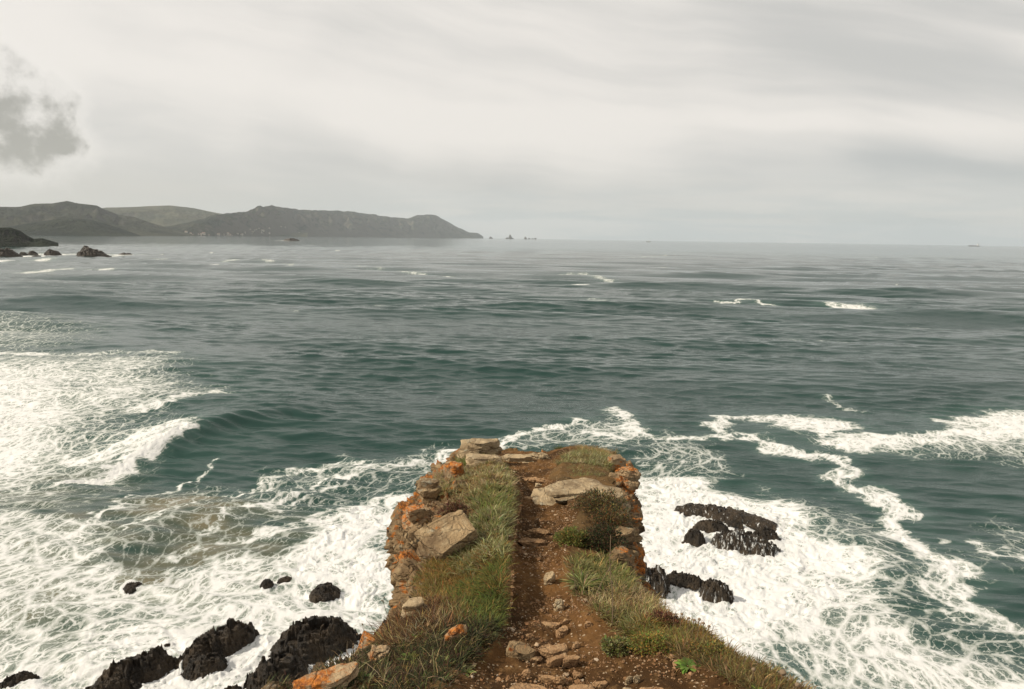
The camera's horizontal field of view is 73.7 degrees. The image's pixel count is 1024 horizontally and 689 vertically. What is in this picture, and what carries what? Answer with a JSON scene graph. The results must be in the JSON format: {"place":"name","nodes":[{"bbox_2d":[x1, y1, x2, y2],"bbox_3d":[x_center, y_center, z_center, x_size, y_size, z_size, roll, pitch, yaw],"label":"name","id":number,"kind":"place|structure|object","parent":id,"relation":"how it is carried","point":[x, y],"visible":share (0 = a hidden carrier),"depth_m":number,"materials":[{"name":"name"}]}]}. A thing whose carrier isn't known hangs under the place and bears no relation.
{"place":"outdoors","nodes":[
{"label":"outdoors","id":0,"kind":"place"},
{"bbox_2d":[0,228,58,246],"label":"hill","id":1,"kind":"structure","parent":0,"point":[9,237],"depth_m":1163.81,"materials":[{"name":"grey stone"}]},
{"bbox_2d":[3,218,139,235],"bbox_3d":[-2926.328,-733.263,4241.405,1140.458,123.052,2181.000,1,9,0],"label":"hill","id":2,"kind":"structure","parent":0,"point":[71,227],"depth_m":4217.83,"materials":[{"name":"grey stone"}]},
{"bbox_2d":[0,201,195,235],"bbox_3d":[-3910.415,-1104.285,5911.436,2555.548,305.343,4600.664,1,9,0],"label":"hill","id":3,"kind":"structure","parent":0,"point":[14,216],"depth_m":5865.72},
{"bbox_2d":[102,205,306,236],"bbox_3d":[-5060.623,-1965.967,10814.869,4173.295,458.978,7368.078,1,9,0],"label":"hill","id":4,"kind":"structure","parent":0,"point":[167,215],"depth_m":9805.58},
{"bbox_2d":[164,205,482,237],"bbox_3d":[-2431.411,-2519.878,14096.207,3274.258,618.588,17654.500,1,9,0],"label":"hill","id":5,"kind":"structure","parent":0,"point":[322,223],"depth_m":12020.43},
{"bbox_2d":[360,482,518,649],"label":"dry grass","id":6,"kind":"structure","parent":0,"point":[471,595],"depth_m":4.36,"materials":[{"name":"green plant"}]},
{"bbox_2d":[261,448,660,688],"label":"cliff","id":7,"kind":"structure","parent":0,"point":[401,547],"depth_m":6.22,"materials":[{"name":"stone"}]},
{"bbox_2d":[267,611,506,688],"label":"scrub","id":8,"kind":"object","parent":7,"relation":"on","point":[434,648],"visible":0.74,"depth_m":3.50,"materials":[{"name":"green plant"}]},
{"bbox_2d":[402,504,430,528],"bbox_3d":[-0.905,1.640,6.463,0.289,0.258,0.263,-11,11,-8],"label":"boulder","id":9,"kind":"object","parent":7,"relation":"on","point":[414,513],"visible":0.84,"depth_m":6.38,"materials":[{"name":"stone"}]},
{"bbox_2d":[416,478,440,502],"bbox_3d":[-0.917,1.649,7.512,0.291,0.342,0.252,-1,9,-12],"label":"boulder","id":10,"kind":"object","parent":7,"relation":"on","point":[428,490],"visible":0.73,"depth_m":7.44,"materials":[{"name":"beige stone"}]},
{"bbox_2d":[607,454,625,471],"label":"boulder","id":11,"kind":"object","parent":7,"relation":"on","point":[619,460],"visible":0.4,"depth_m":9.81,"materials":[{"name":"stone"}]},
{"bbox_2d":[614,526,637,551],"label":"boulder","id":12,"kind":"object","parent":7,"relation":"on","point":[629,533],"visible":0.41,"depth_m":6.27,"materials":[{"name":"stone"}]},
{"bbox_2d":[615,466,641,495],"bbox_3d":[1.465,1.761,8.672,0.356,0.468,0.246,4,9,17],"label":"boulder","id":13,"kind":"object","parent":7,"relation":"on","point":[629,477],"visible":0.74,"depth_m":8.56,"materials":[{"name":"stone"}]},
{"bbox_2d":[0,235,1023,688],"bbox_3d":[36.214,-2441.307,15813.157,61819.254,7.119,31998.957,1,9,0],"label":"sea","id":14,"kind":"structure","parent":0,"point":[200,435],"depth_m":95.97,"materials":[{"name":"liquid"}]},
{"bbox_2d":[0,248,22,256],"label":"sea rock","id":15,"kind":"object","parent":14,"relation":"in","point":[7,252],"visible":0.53,"depth_m":674.37,"materials":[{"name":"grey stone"}]},
{"bbox_2d":[0,670,39,688],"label":"sea rock","id":16,"kind":"object","parent":14,"relation":"in","point":[14,679],"visible":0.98,"depth_m":39.63,"materials":[{"name":"black stone"}]},
{"bbox_2d":[28,251,37,254],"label":"sea rock","id":17,"kind":"object","parent":14,"relation":"in","point":[32,253],"visible":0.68,"depth_m":755.01,"materials":[{"name":"grey stone"}]},
{"bbox_2d":[44,249,61,254],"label":"sea rock","id":18,"kind":"object","parent":14,"relation":"in","point":[50,252],"visible":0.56,"depth_m":748.29,"materials":[{"name":"grey stone"}]},
{"bbox_2d":[76,245,111,256],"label":"sea rock","id":19,"kind":"object","parent":14,"relation":"in","point":[85,251],"visible":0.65,"depth_m":706.68,"materials":[{"name":"grey stone"}]},
{"bbox_2d":[85,675,142,688],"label":"sea rock","id":20,"kind":"object","parent":14,"relation":"in","point":[120,682],"visible":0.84,"depth_m":38.68,"materials":[{"name":"black stone"}]},
{"bbox_2d":[123,581,141,593],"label":"sea rock","id":21,"kind":"object","parent":14,"relation":"in","point":[129,588],"visible":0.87,"depth_m":50.10,"materials":[{"name":"grey stone"}]},
{"bbox_2d":[94,644,176,683],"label":"sea rock","id":22,"kind":"object","parent":14,"relation":"in","point":[151,665],"visible":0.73,"depth_m":40.01,"materials":[{"name":"black stone"}]},
{"bbox_2d":[180,652,227,680],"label":"sea rock","id":23,"kind":"object","parent":14,"relation":"in","point":[197,666],"visible":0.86,"depth_m":40.43,"materials":[{"name":"black stone"}]},
{"bbox_2d":[167,618,259,674],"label":"sea rock","id":24,"kind":"object","parent":14,"relation":"in","point":[231,636],"visible":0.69,"depth_m":42.53,"materials":[{"name":"black stone"}]},
{"bbox_2d":[224,684,241,688],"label":"sea rock","id":25,"kind":"object","parent":14,"relation":"in","point":[236,686],"visible":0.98,"depth_m":38.95,"materials":[{"name":"black stone"}]},
{"bbox_2d":[260,579,273,588],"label":"sea rock","id":26,"kind":"object","parent":14,"relation":"in","point":[266,583],"visible":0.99,"depth_m":50.97,"materials":[{"name":"grey stone"}]},
{"bbox_2d":[243,645,308,688],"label":"sea rock","id":27,"kind":"object","parent":14,"relation":"in","point":[290,660],"visible":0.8,"depth_m":39.02,"materials":[{"name":"black stone"}]},
{"bbox_2d":[277,576,291,583],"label":"sea rock","id":28,"kind":"object","parent":14,"relation":"in","point":[284,579],"visible":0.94,"depth_m":51.86,"materials":[{"name":"grey stone"}]},
{"bbox_2d":[283,238,299,240],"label":"sea rock","id":29,"kind":"object","parent":14,"relation":"in","point":[290,239],"visible":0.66,"depth_m":2928.76,"materials":[{"name":"grey stone"}]},
{"bbox_2d":[268,615,361,664],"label":"sea rock","id":30,"kind":"object","parent":14,"relation":"in","point":[314,639],"visible":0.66,"depth_m":42.62,"materials":[{"name":"black stone"}]},
{"bbox_2d":[309,582,341,603],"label":"sea rock","id":31,"kind":"object","parent":14,"relation":"in","point":[326,591],"visible":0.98,"depth_m":49.73,"materials":[{"name":"grey stone"}]},
{"bbox_2d":[640,562,670,598],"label":"sea rock","id":32,"kind":"object","parent":14,"relation":"in","point":[656,579],"visible":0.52,"depth_m":51.00,"materials":[{"name":"grey stone"}]},
{"bbox_2d":[667,570,705,590],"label":"sea rock","id":33,"kind":"object","parent":14,"relation":"in","point":[693,582],"visible":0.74,"depth_m":52.40,"materials":[{"name":"grey stone"}]},
{"bbox_2d":[681,528,705,546],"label":"sea rock","id":34,"kind":"object","parent":14,"relation":"in","point":[694,537],"visible":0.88,"depth_m":59.74,"materials":[{"name":"black stone"}]},
{"bbox_2d":[692,519,729,533],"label":"sea rock","id":35,"kind":"object","parent":14,"relation":"in","point":[708,526],"visible":0.77,"depth_m":62.27,"materials":[{"name":"black stone"}]},
{"bbox_2d":[697,577,733,603],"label":"sea rock","id":36,"kind":"object","parent":14,"relation":"in","point":[713,590],"visible":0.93,"depth_m":50.40,"materials":[{"name":"grey stone"}]},
{"bbox_2d":[674,503,776,531],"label":"sea rock","id":37,"kind":"object","parent":14,"relation":"in","point":[725,515],"visible":0.96,"depth_m":65.17,"materials":[{"name":"black stone"}]},
{"bbox_2d":[726,520,743,529],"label":"sea rock","id":38,"kind":"object","parent":14,"relation":"in","point":[736,523],"visible":0.88,"depth_m":63.40,"materials":[{"name":"black stone"}]},
{"bbox_2d":[710,528,780,556],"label":"sea rock","id":39,"kind":"object","parent":14,"relation":"in","point":[742,541],"visible":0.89,"depth_m":58.50,"materials":[{"name":"black stone"}]},
{"bbox_2d":[753,524,781,540],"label":"sea rock","id":40,"kind":"object","parent":14,"relation":"in","point":[768,533],"visible":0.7,"depth_m":60.24,"materials":[{"name":"black stone"}]},
{"bbox_2d":[0,0,1023,245],"label":"sky","id":41,"kind":"structure","parent":0,"point":[780,121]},
{"bbox_2d":[278,446,752,688],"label":"turf bank","id":42,"kind":"structure","parent":0,"point":[560,471],"depth_m":6.41,"materials":[{"name":"green plant"}]},
{"bbox_2d":[292,661,359,688],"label":"boulder","id":43,"kind":"object","parent":42,"relation":"on","point":[338,674],"visible":0.95,"depth_m":3.17,"materials":[{"name":"stone"}]},
{"bbox_2d":[352,672,368,681],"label":"rosette plant","id":44,"kind":"object","parent":42,"relation":"on","point":[361,673],"visible":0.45,"depth_m":3.29,"materials":[{"name":"green plant"}]},
{"bbox_2d":[356,623,367,662],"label":"dry stalk","id":45,"kind":"object","parent":42,"relation":"on","point":[362,644],"visible":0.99,"depth_m":3.48,"materials":[{"name":"brown plant"}]},
{"bbox_2d":[367,644,389,661],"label":"boulder","id":46,"kind":"object","parent":42,"relation":"on","point":[381,649],"visible":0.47,"depth_m":3.58,"materials":[{"name":"stone"}]},
{"bbox_2d":[396,650,424,663],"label":"rosette plant","id":47,"kind":"object","parent":42,"relation":"on","point":[406,658],"visible":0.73,"depth_m":3.54,"materials":[{"name":"green plant"}]},
{"bbox_2d":[400,597,427,618],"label":"boulder","id":48,"kind":"object","parent":42,"relation":"on","point":[414,602],"visible":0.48,"depth_m":4.19,"materials":[{"name":"stone"}]},
{"bbox_2d":[414,510,477,566],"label":"slab","id":49,"kind":"structure","parent":42,"relation":"on","point":[444,536],"depth_m":5.31,"materials":[{"name":"beige stone"}]},
{"bbox_2d":[443,461,464,479],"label":"boulder","id":50,"kind":"object","parent":42,"relation":"on","point":[451,468],"visible":0.44,"depth_m":8.40,"materials":[{"name":"stone"}]},
{"bbox_2d":[436,499,471,517],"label":"heather bush","id":51,"kind":"object","parent":42,"relation":"on","point":[450,508],"visible":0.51,"depth_m":6.13,"materials":[{"name":"brown plant"}]},
{"bbox_2d":[445,624,468,641],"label":"boulder","id":52,"kind":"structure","parent":42,"relation":"on","point":[457,630],"depth_m":3.71,"materials":[{"name":"stone"}]},
{"bbox_2d":[413,453,522,583],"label":"grass","id":53,"kind":"structure","parent":42,"relation":"on","point":[500,516],"depth_m":6.36,"materials":[{"name":"green plant"}]},
{"bbox_2d":[456,438,502,459],"bbox_3d":[-0.497,1.631,10.249,0.706,0.399,0.419,2,9,7],"label":"boulder","id":54,"kind":"object","parent":42,"relation":"on","point":[482,446],"visible":0.62,"depth_m":10.17,"materials":[{"name":"stone"}]},
{"bbox_2d":[465,453,502,468],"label":"ledge stone","id":55,"kind":"object","parent":42,"relation":"on","point":[472,458],"visible":0.66,"depth_m":8.99,"materials":[{"name":"beige stone"}]},
{"bbox_2d":[531,477,601,505],"bbox_3d":[0.741,1.676,7.730,1.015,0.255,0.814,-4,13,-7],"label":"outcrop","id":56,"kind":"object","parent":42,"relation":"on","point":[564,491],"visible":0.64,"depth_m":7.60,"materials":[{"name":"stone"}]},
{"bbox_2d":[552,525,594,547],"bbox_3d":[0.517,1.596,5.703,0.377,0.163,0.317,5,10,23],"label":"cushion plant","id":57,"kind":"object","parent":42,"relation":"on","point":[573,534],"visible":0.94,"depth_m":5.68,"materials":[{"name":"green plant"}]},
{"bbox_2d":[558,571,603,593],"bbox_3d":[0.482,1.621,4.627,0.336,0.064,0.330,1,9,0],"label":"rosette plant","id":58,"kind":"object","parent":42,"relation":"on","point":[584,581],"visible":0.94,"depth_m":4.64,"materials":[{"name":"green plant"}]},
{"bbox_2d":[552,443,617,477],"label":"grass","id":59,"kind":"structure","parent":42,"relation":"on","point":[597,454],"depth_m":10.08,"materials":[{"name":"green plant"}]},
{"bbox_2d":[567,487,632,515],"bbox_3d":[0.911,1.575,6.946,0.716,0.230,0.630,1,9,0],"label":"heather bush","id":60,"kind":"object","parent":42,"relation":"on","point":[597,494],"visible":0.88,"depth_m":6.93,"materials":[{"name":"green plant"}]},
{"bbox_2d":[579,515,628,556],"bbox_3d":[0.745,1.591,5.706,0.483,0.283,0.429,1,9,0],"label":"heather bush","id":61,"kind":"object","parent":42,"relation":"on","point":[602,537],"visible":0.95,"depth_m":5.67,"materials":[{"name":"green plant"}]},
{"bbox_2d":[592,485,630,511],"bbox_3d":[1.070,1.722,7.562,0.515,0.253,0.443,8,10,7],"label":"outcrop","id":62,"kind":"object","parent":42,"relation":"on","point":[606,487],"visible":0.18,"depth_m":7.54,"materials":[{"name":"stone"}]},
{"bbox_2d":[610,535,612,623],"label":"dry stalk","id":63,"kind":"object","parent":42,"relation":"on","point":[611,581],"visible":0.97,"depth_m":4.01,"materials":[{"name":"brown plant"}]},
{"bbox_2d":[585,503,639,529],"bbox_3d":[0.949,1.652,6.555,0.580,0.230,0.506,1,9,0],"label":"heather bush","id":64,"kind":"object","parent":42,"relation":"on","point":[607,515],"visible":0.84,"depth_m":6.55,"materials":[{"name":"green plant"}]},
{"bbox_2d":[606,545,634,570],"bbox_3d":[0.886,1.769,5.561,0.257,0.236,0.241,0,9,-8],"label":"boulder","id":65,"kind":"object","parent":42,"relation":"on","point":[621,552],"visible":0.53,"depth_m":5.49,"materials":[{"name":"stone"}]},
{"bbox_2d":[610,511,636,535],"bbox_3d":[1.061,1.759,6.707,0.295,0.204,0.266,-2,9,-20],"label":"boulder","id":66,"kind":"object","parent":42,"relation":"on","point":[629,522],"visible":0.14,"depth_m":6.64,"materials":[{"name":"beige stone"}]},
{"bbox_2d":[626,630,673,656],"bbox_3d":[0.753,1.603,3.683,0.266,0.104,0.247,-4,10,-28],"label":"gorse bush","id":67,"kind":"object","parent":42,"relation":"on","point":[652,637],"visible":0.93,"depth_m":3.68,"materials":[{"name":"green plant"}]},
{"bbox_2d":[645,607,682,629],"bbox_3d":[0.894,1.625,4.026,0.241,0.106,0.264,7,11,36],"label":"heather bush","id":68,"kind":"object","parent":42,"relation":"on","point":[665,615],"visible":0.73,"depth_m":4.03,"materials":[{"name":"brown plant"}]},
{"bbox_2d":[685,637,734,661],"bbox_3d":[1.032,1.607,3.576,0.262,0.099,0.242,-6,11,-36],"label":"gorse bush","id":69,"kind":"object","parent":42,"relation":"on","point":[715,643],"visible":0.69,"depth_m":3.58,"materials":[{"name":"green plant"}]},
{"bbox_2d":[778,669,786,687],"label":"dry stalk","id":70,"kind":"object","parent":42,"relation":"on","point":[782,672],"visible":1,"depth_m":3.15,"materials":[{"name":"beige plant"}]},
{"bbox_2d":[443,447,744,688],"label":"path","id":71,"kind":"structure","parent":0,"point":[595,633],"depth_m":4.05,"materials":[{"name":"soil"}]},
{"bbox_2d":[457,664,475,676],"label":"rosette plant","id":72,"kind":"object","parent":71,"relation":"on","point":[468,670],"visible":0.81,"depth_m":3.40,"materials":[{"name":"green plant"}]},
{"bbox_2d":[501,454,533,463],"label":"ledge stone","id":73,"kind":"object","parent":71,"relation":"on","point":[525,458],"visible":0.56,"depth_m":10.58,"materials":[{"name":"beige stone"}]},
{"bbox_2d":[506,641,534,661],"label":"stone","id":74,"kind":"object","parent":71,"relation":"on","point":[521,650],"visible":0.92,"depth_m":3.69,"materials":[{"name":"beige stone"}]},
{"bbox_2d":[521,669,530,676],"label":"stone","id":75,"kind":"object","parent":71,"relation":"on","point":[526,672],"visible":1,"depth_m":3.46,"materials":[{"name":"beige stone"}]},
{"bbox_2d":[509,683,546,688],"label":"stone","id":76,"kind":"object","parent":71,"relation":"on","point":[523,686],"visible":1,"depth_m":3.30,"materials":[{"name":"beige stone"}]},
{"bbox_2d":[526,633,534,640],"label":"stone","id":77,"kind":"object","parent":71,"relation":"on","point":[530,636],"visible":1,"depth_m":3.97,"materials":[{"name":"brown stone"}]},
{"bbox_2d":[518,537,545,546],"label":"stone","id":78,"kind":"object","parent":71,"relation":"on","point":[526,542],"visible":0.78,"depth_m":5.91,"materials":[{"name":"brown stone"}]},
{"bbox_2d":[520,477,546,484],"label":"stone","id":79,"kind":"object","parent":71,"relation":"on","point":[533,480],"visible":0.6,"depth_m":8.84,"materials":[{"name":"beige stone"}]},
{"bbox_2d":[530,656,541,662],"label":"stone","id":80,"kind":"object","parent":71,"relation":"on","point":[536,659],"visible":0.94,"depth_m":3.67,"materials":[{"name":"brown stone"}]},
{"bbox_2d":[523,528,550,535],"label":"stone","id":81,"kind":"object","parent":71,"relation":"on","point":[539,531],"visible":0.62,"depth_m":6.33,"materials":[{"name":"beige stone"}]},
{"bbox_2d":[530,452,549,459],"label":"ledge stone","id":82,"kind":"object","parent":71,"relation":"on","point":[542,455],"visible":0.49,"depth_m":10.89,"materials":[{"name":"beige stone"}]},
{"bbox_2d":[539,643,550,648],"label":"stone","id":83,"kind":"object","parent":71,"relation":"on","point":[545,645],"visible":0.33,"depth_m":3.85,"materials":[{"name":"brown stone"}]},
{"bbox_2d":[538,674,553,682],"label":"stone","id":84,"kind":"object","parent":71,"relation":"on","point":[545,678],"visible":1,"depth_m":3.46,"materials":[{"name":"beige stone"}]},
{"bbox_2d":[543,571,554,585],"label":"stone","id":85,"kind":"object","parent":71,"relation":"on","point":[549,577],"visible":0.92,"depth_m":4.88,"materials":[{"name":"beige stone"}]},
{"bbox_2d":[541,621,560,628],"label":"stone","id":86,"kind":"object","parent":71,"relation":"on","point":[554,625],"visible":0.94,"depth_m":4.16,"materials":[{"name":"beige stone"}]},
{"bbox_2d":[539,643,567,656],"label":"stone","id":87,"kind":"object","parent":71,"relation":"on","point":[552,650],"visible":0.88,"depth_m":3.78,"materials":[{"name":"beige stone"}]},
{"bbox_2d":[546,653,566,666],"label":"stone","id":88,"kind":"object","parent":71,"relation":"on","point":[555,660],"visible":0.9,"depth_m":3.61,"materials":[{"name":"brown stone"}]},
{"bbox_2d":[552,676,564,684],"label":"stone","id":89,"kind":"object","parent":71,"relation":"on","point":[559,680],"visible":1,"depth_m":3.43,"materials":[{"name":"beige stone"}]},
{"bbox_2d":[554,599,563,611],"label":"stone","id":90,"kind":"object","parent":71,"relation":"on","point":[558,604],"visible":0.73,"depth_m":4.45,"materials":[{"name":"beige stone"}]},
{"bbox_2d":[555,625,567,638],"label":"stone","id":91,"kind":"object","parent":71,"relation":"on","point":[561,632],"visible":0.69,"depth_m":4.05,"materials":[{"name":"brown stone"}]},
{"bbox_2d":[562,654,580,667],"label":"stone","id":92,"kind":"object","parent":71,"relation":"on","point":[571,661],"visible":1,"depth_m":3.61,"materials":[{"name":"brown stone"}]},
{"bbox_2d":[572,641,580,648],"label":"stone","id":93,"kind":"object","parent":71,"relation":"on","point":[576,645],"visible":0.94,"depth_m":3.86,"materials":[{"name":"beige stone"}]},
{"bbox_2d":[572,671,582,678],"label":"stone","id":94,"kind":"object","parent":71,"relation":"on","point":[577,675],"visible":0.98,"depth_m":3.54,"materials":[{"name":"beige stone"}]},
{"bbox_2d":[569,684,594,688],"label":"stone","id":95,"kind":"object","parent":71,"relation":"on","point":[582,686],"visible":1,"depth_m":3.33,"materials":[{"name":"beige stone"}]},
{"bbox_2d":[584,621,592,628],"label":"stone","id":96,"kind":"object","parent":71,"relation":"on","point":[587,624],"visible":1,"depth_m":4.07,"materials":[{"name":"brown stone"}]},
{"bbox_2d":[592,680,607,688],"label":"stone","id":97,"kind":"object","parent":71,"relation":"on","point":[600,684],"visible":0.97,"depth_m":3.41,"materials":[{"name":"beige stone"}]},
{"bbox_2d":[599,634,631,657],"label":"cushion plant","id":98,"kind":"object","parent":71,"relation":"on","point":[618,643],"visible":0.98,"depth_m":3.68,"materials":[{"name":"green plant"}]},
{"bbox_2d":[625,676,632,684],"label":"stone","id":99,"kind":"object","parent":71,"relation":"on","point":[629,679],"visible":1,"depth_m":3.41,"materials":[{"name":"beige stone"}]},
{"bbox_2d":[633,675,639,683],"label":"stone","id":100,"kind":"object","parent":71,"relation":"on","point":[636,679],"visible":1,"depth_m":3.38,"materials":[{"name":"beige stone"}]},
{"bbox_2d":[639,687,662,688],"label":"stone","id":101,"kind":"object","parent":71,"relation":"on","point":[651,688],"visible":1,"depth_m":3.26,"materials":[{"name":"beige stone"}]},
{"bbox_2d":[673,657,700,673],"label":"rosette plant","id":102,"kind":"object","parent":71,"relation":"on","point":[683,663],"visible":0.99,"depth_m":3.44,"materials":[{"name":"green plant"}]},
{"bbox_2d":[559,548,815,688],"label":"grass","id":103,"kind":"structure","parent":0,"point":[763,675],"depth_m":3.98,"materials":[{"name":"green plant"}]}
]}

